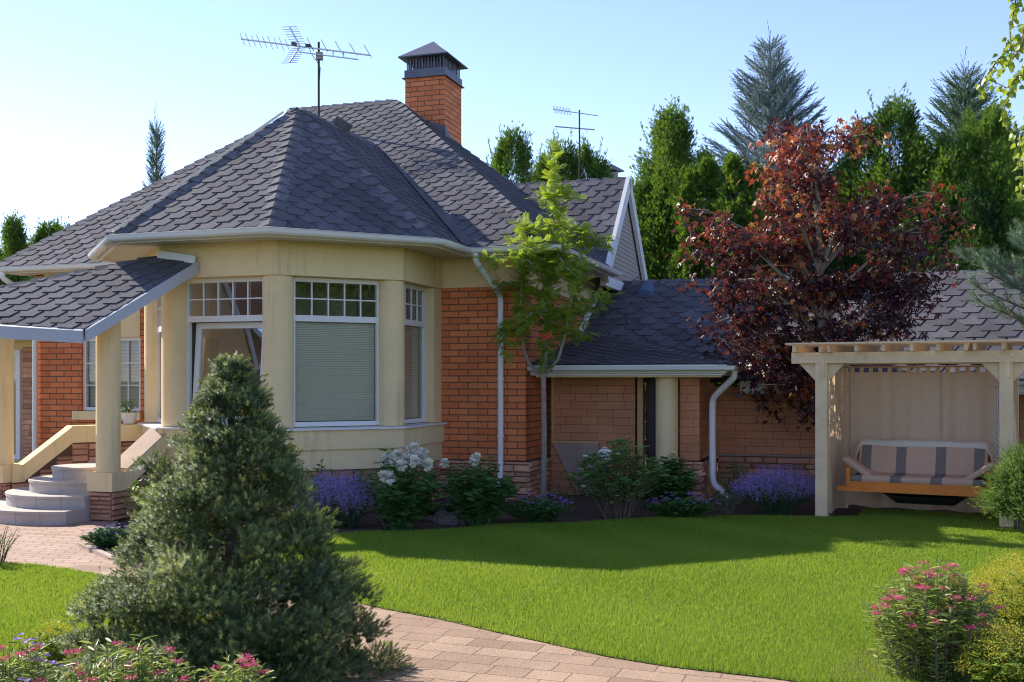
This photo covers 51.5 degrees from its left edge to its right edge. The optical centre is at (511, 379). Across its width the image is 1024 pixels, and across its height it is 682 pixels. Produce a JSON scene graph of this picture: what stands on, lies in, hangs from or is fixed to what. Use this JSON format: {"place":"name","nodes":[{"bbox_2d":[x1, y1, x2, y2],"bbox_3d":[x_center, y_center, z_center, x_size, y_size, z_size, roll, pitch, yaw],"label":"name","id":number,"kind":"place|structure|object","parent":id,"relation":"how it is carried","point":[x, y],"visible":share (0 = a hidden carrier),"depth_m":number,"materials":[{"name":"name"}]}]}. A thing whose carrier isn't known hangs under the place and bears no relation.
{"place":"outdoors","nodes":[
{"label":"outdoors","id":0,"kind":"place"},
{"bbox_2d":[0,520,117,563],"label":"courtyard","id":1,"kind":"structure","parent":0,"point":[47,544],"depth_m":11.09,"materials":[{"name":"stone"}]},
{"bbox_2d":[1,625,328,681],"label":"flower bed","id":2,"kind":"object","parent":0,"point":[101,681],"depth_m":6.42,"materials":[{"name":"green plant"}]},
{"bbox_2d":[1,633,70,681],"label":"phlox","id":3,"kind":"object","parent":2,"relation":"on","point":[53,662],"visible":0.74,"depth_m":4.96,"materials":[{"name":"purple plant"}]},
{"bbox_2d":[0,635,84,681],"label":"spiraea bush","id":4,"kind":"object","parent":2,"relation":"on","point":[9,671],"visible":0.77,"depth_m":4.94,"materials":[{"name":"green plant"}]},
{"bbox_2d":[21,614,78,672],"bbox_3d":[-2.633,1.539,6.086,0.334,0.384,0.345,0,0,-25],"label":"ladys mantle","id":5,"kind":"object","parent":2,"relation":"on","point":[56,655],"visible":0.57,"depth_m":6.06,"materials":[{"name":"green plant"}]},
{"bbox_2d":[31,634,210,681],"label":"spiraea bush","id":6,"kind":"object","parent":2,"relation":"on","point":[105,673],"visible":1,"depth_m":4.85,"materials":[{"name":"green plant"}]},
{"bbox_2d":[47,349,415,681],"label":"dwarf spruce","id":7,"kind":"object","parent":2,"relation":"on","point":[316,585],"visible":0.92,"depth_m":5.70,"materials":[{"name":"green plant"}]},
{"bbox_2d":[195,650,275,681],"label":"spiraea bush","id":8,"kind":"object","parent":2,"relation":"on","point":[236,677],"visible":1,"depth_m":4.76,"materials":[{"name":"green plant"}]},
{"bbox_2d":[23,564,790,681],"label":"path","id":9,"kind":"structure","parent":0,"point":[438,650],"depth_m":6.45,"materials":[{"name":"beige stone"}]},
{"bbox_2d":[0,0,1023,252],"label":"sky","id":10,"kind":"structure","parent":0,"point":[82,82],"materials":[{"name":"blue"}]},
{"bbox_2d":[87,489,993,579],"bbox_3d":[3.150,1.712,12.750,15.700,0.001,8.500,0,0,0],"label":"flower bed","id":11,"kind":"object","parent":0,"point":[585,509],"visible":0.17,"depth_m":13.51,"materials":[{"name":"brown soil"}]},
{"bbox_2d":[79,523,133,547],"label":"geranium","id":12,"kind":"object","parent":11,"relation":"on","point":[107,536],"visible":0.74,"depth_m":10.83,"materials":[{"name":"green plant"}]},
{"bbox_2d":[78,542,141,567],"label":"kerb","id":13,"kind":"structure","parent":11,"relation":"on","point":[94,550],"depth_m":10.39,"materials":[{"name":"concrete"}]},
{"bbox_2d":[121,474,162,527],"bbox_3d":[-4.208,1.408,12.369,0.608,0.650,0.695,0,0,26],"label":"garden shrub","id":14,"kind":"object","parent":11,"relation":"on","point":[137,491],"visible":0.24,"depth_m":12.26,"materials":[{"name":"green plant"}]},
{"bbox_2d":[309,459,334,514],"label":"perennial","id":15,"kind":"object","parent":11,"relation":"on","point":[318,471],"visible":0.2,"depth_m":12.90,"materials":[{"name":"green plant"}]},
{"bbox_2d":[289,469,383,527],"bbox_3d":[-2.005,1.379,12.357,1.274,0.707,0.854,0,0,0],"label":"catmint","id":16,"kind":"object","parent":11,"relation":"on","point":[336,494],"visible":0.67,"depth_m":12.25,"materials":[{"name":"purple plant"}]},
{"bbox_2d":[340,469,367,519],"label":"perennial","id":17,"kind":"object","parent":11,"relation":"on","point":[361,472],"visible":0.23,"depth_m":12.93,"materials":[{"name":"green plant"}]},
{"bbox_2d":[348,443,446,530],"bbox_3d":[-1.311,1.223,12.090,1.142,1.019,1.073,0,0,0],"label":"peony bush","id":18,"kind":"object","parent":11,"relation":"on","point":[398,501],"visible":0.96,"depth_m":11.94,"materials":[{"name":"green plant"}]},
{"bbox_2d":[422,499,456,516],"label":"geranium","id":19,"kind":"object","parent":11,"relation":"on","point":[439,506],"visible":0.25,"depth_m":12.84,"materials":[{"name":"green plant"}]},
{"bbox_2d":[425,510,466,525],"bbox_3d":[-0.794,1.634,12.628,0.525,0.182,0.336,0,0,0],"label":"boulder","id":20,"kind":"object","parent":11,"relation":"on","point":[441,517],"visible":1,"depth_m":12.54,"materials":[{"name":"grey stone"}]},
{"bbox_2d":[439,452,522,525],"bbox_3d":[-0.346,1.285,12.579,0.943,0.897,0.969,0,0,44],"label":"peony bush","id":21,"kind":"object","parent":11,"relation":"on","point":[482,494],"visible":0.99,"depth_m":12.42,"materials":[{"name":"green plant"}]},
{"bbox_2d":[500,491,575,522],"bbox_3d":[0.276,1.531,12.730,0.988,0.402,0.577,0,0,0],"label":"geranium","id":22,"kind":"object","parent":11,"relation":"on","point":[542,512],"visible":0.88,"depth_m":12.67,"materials":[{"name":"green plant"}]},
{"bbox_2d":[471,137,624,502],"bbox_3d":[0.484,-0.730,14.226,2.047,5.061,1.289,0,0,0],"label":"rowan tree","id":23,"kind":"object","parent":11,"relation":"on","point":[553,260],"visible":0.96,"depth_m":14.15,"materials":[{"name":"green plant"}]},
{"bbox_2d":[545,479,583,514],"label":"garden shrub","id":24,"kind":"object","parent":11,"relation":"on","point":[562,499],"visible":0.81,"depth_m":13.55,"materials":[{"name":"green plant"}]},
{"bbox_2d":[597,448,613,510],"bbox_3d":[1.224,1.318,13.900,0.230,0.864,0.230,0,0,0],"label":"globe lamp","id":25,"kind":"object","parent":11,"relation":"on","point":[603,450],"visible":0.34,"depth_m":13.83,"materials":[{"name":"white glass"}]},
{"bbox_2d":[565,438,669,519],"bbox_3d":[1.304,1.219,13.095,1.338,1.031,0.992,0,0,0],"label":"rhododendron","id":26,"kind":"object","parent":11,"relation":"on","point":[606,488],"visible":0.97,"depth_m":13.02,"materials":[{"name":"green plant"}]},
{"bbox_2d":[646,453,699,505],"bbox_3d":[2.100,1.348,14.016,0.800,0.770,0.868,0,0,0],"label":"peony bush","id":27,"kind":"object","parent":11,"relation":"on","point":[677,482],"visible":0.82,"depth_m":13.85,"materials":[{"name":"green plant"}]},
{"bbox_2d":[639,492,721,517],"bbox_3d":[2.054,1.554,13.087,1.045,0.356,0.576,0,0,0],"label":"geranium","id":28,"kind":"object","parent":11,"relation":"on","point":[685,507],"visible":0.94,"depth_m":13.02,"materials":[{"name":"green plant"}]},
{"bbox_2d":[704,486,745,514],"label":"garden shrub","id":29,"kind":"object","parent":11,"relation":"on","point":[725,504],"visible":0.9,"depth_m":13.47,"materials":[{"name":"green plant"}]},
{"bbox_2d":[716,452,751,504],"bbox_3d":[3.033,1.362,14.611,0.509,0.740,0.559,0,0,0],"label":"garden shrub","id":30,"kind":"object","parent":11,"relation":"on","point":[730,478],"visible":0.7,"depth_m":14.54,"materials":[{"name":"green plant"}]},
{"bbox_2d":[730,461,814,514],"bbox_3d":[3.369,1.385,13.552,1.199,0.695,0.775,0,0,0],"label":"catmint","id":31,"kind":"object","parent":11,"relation":"on","point":[775,506],"visible":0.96,"depth_m":13.47,"materials":[{"name":"purple plant"}]},
{"bbox_2d":[665,114,977,501],"bbox_3d":[4.297,-1.077,14.980,4.320,5.757,2.772,0,0,0],"label":"maple tree","id":32,"kind":"object","parent":11,"relation":"on","point":[820,289],"visible":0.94,"depth_m":14.58,"materials":[{"name":"red plant"}]},
{"bbox_2d":[785,339,1023,527],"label":"pergola","id":33,"kind":"object","parent":11,"relation":"on","point":[1004,366],"visible":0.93,"depth_m":12.88,"materials":[{"name":"beige wood"}]},
{"bbox_2d":[829,369,840,512],"bbox_3d":[4.137,0.750,13.677,0.085,1.864,1.010,0,0,27],"label":"curtain","id":34,"kind":"object","parent":33,"relation":"hanging from","point":[834,438],"visible":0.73,"depth_m":13.66,"materials":[{"name":"fabric"}]},
{"bbox_2d":[837,365,998,496],"bbox_3d":[5.065,0.594,13.187,1.850,1.577,0.765,0,0,28],"label":"swing bench","id":35,"kind":"object","parent":33,"relation":"hanging from","point":[924,489],"visible":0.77,"depth_m":12.94,"materials":[{"name":"orange wood"}]},
{"bbox_2d":[850,472,986,486],"bbox_3d":[5.029,1.230,13.118,1.550,0.094,0.551,0,0,28],"label":"seat cushion","id":36,"kind":"object","parent":35,"relation":"on","point":[924,479],"visible":0.91,"depth_m":12.93,"materials":[{"name":"beige fabric"}]},
{"bbox_2d":[842,456,875,475],"bbox_3d":[4.370,1.102,13.378,0.363,0.270,0.347,0,0,28],"label":"bolster","id":37,"kind":"object","parent":36,"relation":"on","point":[856,465],"visible":0.97,"depth_m":13.27,"materials":[{"name":"beige fabric"}]},
{"bbox_2d":[859,445,987,477],"bbox_3d":[5.151,1.015,13.348,1.510,0.400,0.230,0,0,28],"label":"back cushion","id":38,"kind":"object","parent":36,"relation":"on","point":[948,461],"visible":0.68,"depth_m":13.29,"materials":[{"name":"beige fabric"}]},
{"bbox_2d":[964,461,997,479],"bbox_3d":[5.613,1.102,12.718,0.363,0.270,0.347,0,0,28],"label":"bolster","id":39,"kind":"object","parent":36,"relation":"on","point":[974,475],"visible":0.79,"depth_m":12.58,"materials":[{"name":"beige fabric"}]},
{"bbox_2d":[881,492,967,505],"bbox_3d":[5.096,1.449,13.095,1.150,0.174,0.500,0,0,28],"label":"cloth sling","id":40,"kind":"object","parent":35,"relation":"hanging from","point":[926,499],"visible":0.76,"depth_m":12.99,"materials":[{"name":"black fabric"}]},
{"bbox_2d":[855,439,994,460],"bbox_3d":[5.204,0.934,13.448,1.650,0.346,0.207,0,0,28],"label":"folded cover","id":41,"kind":"object","parent":35,"relation":"on","point":[989,448],"visible":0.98,"depth_m":13.35,"materials":[{"name":"white fabric"}]},
{"bbox_2d":[841,365,1013,512],"bbox_3d":[5.289,0.750,13.672,2.110,1.864,0.106,0,0,28],"label":"curtain","id":42,"kind":"object","parent":33,"relation":"hanging from","point":[957,405],"visible":0.48,"depth_m":13.73,"materials":[{"name":"fabric"}]},
{"bbox_2d":[1013,386,1017,501],"bbox_3d":[5.969,0.750,12.738,0.135,1.864,0.952,0,0,29],"label":"curtain","id":43,"kind":"object","parent":33,"relation":"hanging from","point":[1015,435],"visible":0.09,"depth_m":13.07,"materials":[{"name":"fabric"}]},
{"bbox_2d":[949,216,1023,328],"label":"pine tree","id":44,"kind":"object","parent":11,"relation":"on","point":[991,265],"visible":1,"depth_m":12.22,"materials":[{"name":"green plant"}]},
{"bbox_2d":[117,425,1021,681],"bbox_3d":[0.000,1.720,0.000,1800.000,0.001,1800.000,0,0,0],"label":"ground","id":45,"kind":"structure","parent":0,"point":[119,521],"depth_m":7.04,"materials":[{"name":"plant"}]},
{"bbox_2d":[0,255,8,285],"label":"thuja tree","id":46,"kind":"object","parent":45,"relation":"on","point":[3,283],"visible":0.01,"depth_m":25.25,"materials":[{"name":"green plant"}]},
{"bbox_2d":[0,207,35,284],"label":"thuja tree","id":47,"kind":"object","parent":45,"relation":"on","point":[13,237],"visible":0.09,"depth_m":26.75,"materials":[{"name":"green plant"}]},
{"bbox_2d":[18,275,40,281],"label":"thuja tree","id":48,"kind":"object","parent":45,"relation":"on","point":[24,278],"depth_m":25.41,"materials":[{"name":"green plant"}]},
{"bbox_2d":[17,216,63,281],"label":"thuja tree","id":49,"kind":"object","parent":45,"relation":"on","point":[39,234],"visible":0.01,"depth_m":27.50,"materials":[{"name":"green plant"}]},
{"bbox_2d":[44,213,72,236],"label":"thuja tree","id":50,"kind":"object","parent":45,"relation":"on","point":[57,222],"visible":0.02,"depth_m":27.97,"materials":[{"name":"green plant"}]},
{"bbox_2d":[142,103,167,186],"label":"spruce tree","id":51,"kind":"object","parent":45,"relation":"on","point":[155,160],"visible":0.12,"depth_m":29.93,"materials":[{"name":"green plant"}]},
{"bbox_2d":[0,41,647,524],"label":"house","id":52,"kind":"structure","parent":45,"relation":"on","point":[328,277],"depth_m":14.22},
{"bbox_2d":[14,350,21,459],"bbox_3d":[-9.373,0.450,19.492,0.910,2.000,0.070,0,0,18],"label":"wing door","id":53,"kind":"structure","parent":52,"relation":"in","point":[18,374],"depth_m":19.33,"materials":[{"name":"white paint"}]},
{"bbox_2d":[83,338,95,410],"bbox_3d":[-6.626,-0.091,17.301,0.530,1.173,0.400,0,0,18],"label":"window","id":54,"kind":"structure","parent":52,"relation":"in","point":[88,354],"depth_m":17.23,"materials":[{"name":"white paint"}]},
{"bbox_2d":[121,398,137,423],"bbox_3d":[-5.421,0.447,15.053,0.304,0.362,0.315,0,0,-33],"label":"flower pot","id":55,"kind":"object","parent":52,"relation":"on","point":[129,417],"visible":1,"depth_m":14.99,"materials":[{"name":"white ceramic"}]},
{"bbox_2d":[121,337,139,410],"bbox_3d":[-6.060,-0.091,17.117,0.540,1.173,0.400,0,0,18],"label":"window","id":56,"kind":"structure","parent":52,"relation":"in","point":[130,346],"depth_m":17.01,"materials":[{"name":"white paint"}]},
{"bbox_2d":[203,283,209,403],"bbox_3d":[-4.363,-0.149,14.329,0.430,2.297,0.668,0,0,-27],"label":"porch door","id":57,"kind":"structure","parent":52,"relation":"in","point":[206,339],"depth_m":14.11,"materials":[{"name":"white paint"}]},
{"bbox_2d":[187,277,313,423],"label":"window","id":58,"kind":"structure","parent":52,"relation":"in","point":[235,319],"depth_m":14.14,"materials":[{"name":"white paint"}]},
{"bbox_2d":[240,26,371,116],"bbox_3d":[-3.652,-5.278,18.949,2.587,2.105,0.499,0,0,11],"label":"tv aerial","id":59,"kind":"object","parent":52,"relation":"attached to","point":[319,56],"visible":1,"depth_m":18.89,"materials":[{"name":"black metal"}]},
{"bbox_2d":[294,277,378,426],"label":"window","id":60,"kind":"structure","parent":52,"relation":"in","point":[345,355],"depth_m":13.79,"materials":[{"name":"white paint"}]},
{"bbox_2d":[405,284,424,423],"bbox_3d":[-1.530,-0.353,14.610,0.350,1.887,0.940,0,0,18],"label":"window","id":61,"kind":"structure","parent":52,"relation":"in","point":[412,323],"depth_m":14.91,"materials":[{"name":"white paint"}]},
{"bbox_2d":[553,105,597,178],"bbox_3d":[1.811,-6.694,30.073,1.307,2.157,0.308,0,0,12],"label":"tv aerial","id":62,"kind":"object","parent":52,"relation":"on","point":[579,128],"visible":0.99,"depth_m":30.03,"materials":[{"name":"black metal"}]},
{"bbox_2d":[485,118,540,182],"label":"thuja tree","id":63,"kind":"object","parent":45,"relation":"on","point":[504,160],"visible":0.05,"depth_m":28.84,"materials":[{"name":"green plant"}]},
{"bbox_2d":[519,128,590,182],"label":"thuja tree","id":64,"kind":"object","parent":45,"relation":"on","point":[561,160],"visible":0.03,"depth_m":30.96,"materials":[{"name":"green plant"}]},
{"bbox_2d":[568,130,614,179],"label":"thuja tree","id":65,"kind":"object","parent":45,"relation":"on","point":[597,169],"visible":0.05,"depth_m":31.06,"materials":[{"name":"green plant"}]},
{"bbox_2d":[608,163,624,177],"bbox_3d":[3.151,-3.821,34.000,0.636,6.200,0.636,0,0,-45],"label":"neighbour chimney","id":66,"kind":"object","parent":45,"relation":"on","point":[616,170],"visible":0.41,"depth_m":33.81,"materials":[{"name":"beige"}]},
{"bbox_2d":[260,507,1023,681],"bbox_3d":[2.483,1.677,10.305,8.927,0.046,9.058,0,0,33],"label":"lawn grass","id":67,"kind":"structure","parent":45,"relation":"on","point":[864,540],"depth_m":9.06,"materials":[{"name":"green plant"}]},
{"bbox_2d":[627,94,727,456],"bbox_3d":[3.553,-1.518,25.038,5.174,10.199,5.318,0,0,-23],"label":"thuja tree","id":68,"kind":"object","parent":45,"relation":"on","point":[656,187],"visible":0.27,"depth_m":24.38,"materials":[{"name":"green plant"}]},
{"bbox_2d":[661,162,718,384],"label":"thuja tree","id":69,"kind":"object","parent":45,"relation":"on","point":[690,178],"visible":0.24,"depth_m":23.24,"materials":[{"name":"green plant"}]},
{"bbox_2d":[680,154,739,385],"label":"thuja tree","id":70,"kind":"object","parent":45,"relation":"on","point":[707,170],"visible":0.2,"depth_m":23.09,"materials":[{"name":"green plant"}]},
{"bbox_2d":[692,138,759,235],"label":"thuja tree","id":71,"kind":"object","parent":45,"relation":"on","point":[706,149],"depth_m":27.06,"materials":[{"name":"green plant"}]},
{"bbox_2d":[707,151,766,385],"bbox_3d":[4.744,-1.288,22.750,2.011,7.326,1.931,0,0,14],"label":"thuja tree","id":72,"kind":"object","parent":45,"relation":"on","point":[733,167],"visible":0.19,"depth_m":22.63,"materials":[{"name":"green plant"}]},
{"bbox_2d":[717,162,780,459],"bbox_3d":[5.182,-1.156,22.516,1.922,7.002,1.845,0,0,-43],"label":"thuja tree","id":73,"kind":"object","parent":45,"relation":"on","point":[750,191],"visible":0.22,"depth_m":22.39,"materials":[{"name":"green plant"}]},
{"bbox_2d":[702,21,843,275],"bbox_3d":[6.774,-3.763,28.254,7.503,11.381,7.450,0,0,-17],"label":"spruce tree","id":74,"kind":"object","parent":45,"relation":"on","point":[776,100],"visible":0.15,"depth_m":27.59,"materials":[{"name":"green plant"}]},
{"bbox_2d":[527,270,1023,501],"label":"annex","id":75,"kind":"object","parent":45,"relation":"on","point":[698,420],"visible":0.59,"depth_m":15.76,"materials":[{"name":"brown brick"}]},
{"bbox_2d":[624,274,641,324],"bbox_3d":[2.040,-1.420,18.590,0.238,1.013,1.712,0,0,15],"label":"cable","id":76,"kind":"object","parent":75,"relation":"hanging from","point":[624,294],"visible":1,"depth_m":18.92,"materials":[{"name":"black metal"}]},
{"bbox_2d":[646,373,673,495],"bbox_3d":[2.155,0.725,15.510,0.400,1.950,0.100,0,0,18],"label":"door","id":77,"kind":"structure","parent":75,"relation":"in","point":[650,381],"depth_m":15.54,"materials":[{"name":"black metal"}]},
{"bbox_2d":[760,175,816,275],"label":"thuja tree","id":78,"kind":"object","parent":45,"relation":"on","point":[776,235],"visible":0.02,"depth_m":26.52,"materials":[{"name":"green plant"}]},
{"bbox_2d":[782,153,892,274],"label":"thuja tree","id":79,"kind":"object","parent":45,"relation":"on","point":[834,266],"visible":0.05,"depth_m":25.79,"materials":[{"name":"green plant"}]},
{"bbox_2d":[822,82,1000,274],"bbox_3d":[9.247,-1.546,25.421,5.497,11.241,5.706,0,0,-19],"label":"thuja tree","id":80,"kind":"object","parent":45,"relation":"on","point":[913,146],"visible":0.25,"depth_m":25.30,"materials":[{"name":"green plant"}]},
{"bbox_2d":[882,172,1020,272],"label":"thuja tree","id":81,"kind":"object","parent":45,"relation":"on","point":[969,191],"visible":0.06,"depth_m":23.55,"materials":[{"name":"green plant"}]},
{"bbox_2d":[898,46,1020,183],"bbox_3d":[11.893,-3.359,27.442,7.420,10.568,7.362,0,0,0],"label":"spruce tree","id":82,"kind":"object","parent":45,"relation":"on","point":[960,98],"visible":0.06,"depth_m":27.28,"materials":[{"name":"green plant"}]},
{"bbox_2d":[899,95,1023,270],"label":"thuja tree","id":83,"kind":"object","parent":45,"relation":"on","point":[994,134],"visible":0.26,"depth_m":24.20,"materials":[{"name":"green plant"}]},
{"bbox_2d":[968,439,1023,525],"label":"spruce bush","id":84,"kind":"object","parent":45,"relation":"on","point":[1003,493],"visible":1,"depth_m":11.18,"materials":[{"name":"green plant"}]},
{"bbox_2d":[975,0,1023,200],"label":"birch tree","id":85,"kind":"object","parent":45,"relation":"on","point":[1015,80],"visible":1,"depth_m":8.60,"materials":[{"name":"green plant"}]},
{"bbox_2d":[988,127,1023,191],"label":"thuja tree","id":86,"kind":"object","parent":45,"relation":"on","point":[1015,158],"depth_m":25.62,"materials":[{"name":"green plant"}]},
{"bbox_2d":[1014,509,1023,530],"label":"perennial","id":87,"kind":"object","parent":45,"relation":"on","point":[1018,522],"visible":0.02,"depth_m":11.86,"materials":[{"name":"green plant"}]},
{"bbox_2d":[823,644,982,681],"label":"flower bed","id":88,"kind":"object","parent":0,"point":[872,672],"visible":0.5,"depth_m":6.16,"materials":[{"name":"green plant"}]},
{"bbox_2d":[859,558,1007,681],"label":"spiraea bush","id":89,"kind":"object","parent":88,"relation":"on","point":[924,635],"visible":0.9,"depth_m":6.03,"materials":[{"name":"green plant"}]},
{"bbox_2d":[950,615,1023,681],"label":"ladys mantle","id":90,"kind":"object","parent":88,"relation":"on","point":[995,663],"visible":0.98,"depth_m":5.70,"materials":[{"name":"green plant"}]},
{"bbox_2d":[962,548,1023,646],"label":"ladys mantle","id":91,"kind":"object","parent":88,"relation":"on","point":[1007,589],"visible":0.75,"depth_m":6.71,"materials":[{"name":"green plant"}]},
{"label":"lawn","id":92,"kind":"structure","parent":0,"visible":0},
{"bbox_2d":[0,522,20,562],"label":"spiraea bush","id":93,"kind":"object","parent":92,"relation":"on","point":[6,552],"visible":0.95,"depth_m":9.77,"materials":[{"name":"green plant"}]},
{"bbox_2d":[0,561,167,669],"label":"lawn grass","id":94,"kind":"structure","parent":92,"relation":"on","point":[24,597],"depth_m":8.16,"materials":[{"name":"green plant"}]}
]}

